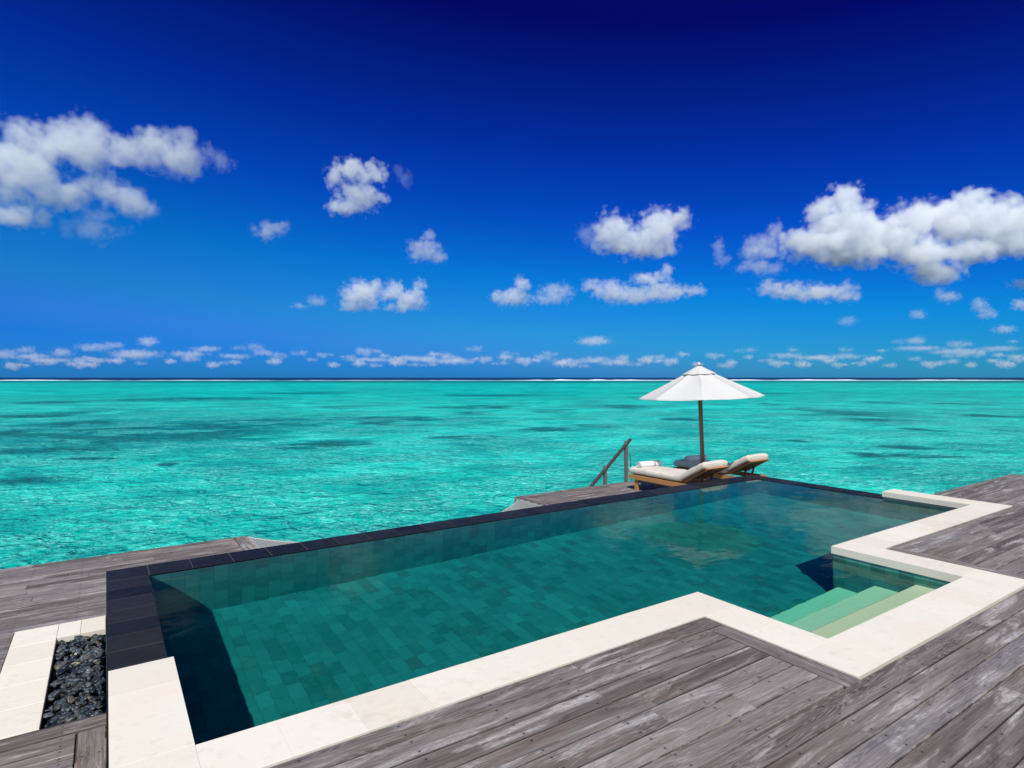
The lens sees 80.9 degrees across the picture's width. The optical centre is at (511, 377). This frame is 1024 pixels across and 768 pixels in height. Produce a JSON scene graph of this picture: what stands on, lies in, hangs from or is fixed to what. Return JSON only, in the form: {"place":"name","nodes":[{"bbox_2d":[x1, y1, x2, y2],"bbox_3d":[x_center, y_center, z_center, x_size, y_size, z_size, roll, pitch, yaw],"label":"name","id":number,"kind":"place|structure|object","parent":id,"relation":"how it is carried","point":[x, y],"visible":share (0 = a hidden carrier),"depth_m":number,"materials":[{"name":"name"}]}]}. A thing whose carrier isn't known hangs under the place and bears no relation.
{"place":"outdoors","nodes":[
{"label":"outdoors","id":0,"kind":"place"},
{"bbox_2d":[0,536,256,767],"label":"side deck","id":1,"kind":"structure","parent":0,"point":[44,594],"depth_m":5.91,"materials":[{"name":"grey wood"}]},
{"bbox_2d":[0,616,105,739],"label":"overflow trough","id":2,"kind":"object","parent":1,"relation":"in","point":[26,676],"visible":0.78,"depth_m":4.58,"materials":[{"name":"beige stone"}]},
{"bbox_2d":[42,634,104,728],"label":"pebbles","id":3,"kind":"object","parent":2,"relation":"in","point":[75,672],"visible":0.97,"depth_m":4.48,"materials":[{"name":"stone"}]},
{"bbox_2d":[247,499,540,547],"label":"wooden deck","id":4,"kind":"structure","parent":1,"relation":"attached to","point":[259,543],"depth_m":8.52,"materials":[{"name":"grey wood"}]},
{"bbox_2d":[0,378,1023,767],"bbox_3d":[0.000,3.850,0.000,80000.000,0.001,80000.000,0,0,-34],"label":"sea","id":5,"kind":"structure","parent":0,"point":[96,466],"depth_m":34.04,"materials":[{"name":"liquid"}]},
{"bbox_2d":[0,379,945,380],"bbox_3d":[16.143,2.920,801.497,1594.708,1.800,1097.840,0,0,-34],"label":"reef surf","id":6,"kind":"structure","parent":5,"relation":"on","point":[605,380],"depth_m":785.31,"materials":[{"name":"liquid"}]},
{"bbox_2d":[0,0,1023,377],"label":"sky","id":7,"kind":"structure","parent":0,"point":[189,188],"materials":[{"name":"blue"}]},
{"bbox_2d":[106,475,1023,767],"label":"swimming pool","id":8,"kind":"structure","parent":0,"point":[266,657],"depth_m":4.63,"materials":[{"name":"tile"}]},
{"bbox_2d":[514,477,718,508],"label":"sun deck","id":9,"kind":"structure","parent":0,"point":[561,496],"depth_m":11.62,"materials":[{"name":"grey wood"}]},
{"bbox_2d":[589,438,631,486],"bbox_3d":[1.816,2.283,12.542,1.902,1.921,0.103,0,0,-34],"label":"stair handrail","id":10,"kind":"object","parent":9,"relation":"on","point":[624,447],"visible":0.55,"depth_m":12.88,"materials":[{"name":"brown wood"}]},
{"bbox_2d":[629,460,728,489],"bbox_3d":[3.158,1.869,11.498,0.688,0.751,1.882,0,0,-34],"label":"sun lounger","id":11,"kind":"object","parent":9,"relation":"on","point":[669,476],"visible":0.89,"depth_m":11.25,"materials":[{"name":"beige fabric"}]},
{"bbox_2d":[637,460,661,467],"bbox_3d":[2.761,1.734,12.067,0.552,0.123,0.136,0,0,-30],"label":"rolled towel","id":12,"kind":"object","parent":11,"relation":"on","point":[642,464],"visible":1,"depth_m":12.00,"materials":[{"name":"white fabric"}]},
{"bbox_2d":[639,362,765,462],"bbox_3d":[3.733,0.972,11.915,2.233,2.563,2.235,0,0,-7],"label":"parasol","id":13,"kind":"object","parent":9,"relation":"on","point":[699,383],"visible":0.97,"depth_m":11.43,"materials":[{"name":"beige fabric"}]},
{"bbox_2d":[673,453,768,478],"bbox_3d":[4.305,1.869,12.452,0.688,0.751,1.882,0,0,-34],"label":"sun lounger","id":14,"kind":"object","parent":9,"relation":"on","point":[745,464],"visible":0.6,"depth_m":11.92,"materials":[{"name":"beige fabric"}]},
{"bbox_2d":[684,454,706,460],"bbox_3d":[3.971,1.734,12.965,0.552,0.123,0.136,0,0,-30],"label":"rolled towel","id":15,"kind":"object","parent":14,"relation":"on","point":[692,458],"visible":0.79,"depth_m":12.87,"materials":[{"name":"grey fabric"}]},
{"bbox_2d":[270,474,1023,767],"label":"pool deck","id":16,"kind":"structure","parent":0,"point":[704,692],"depth_m":3.01,"materials":[{"name":"grey wood"}]}
]}

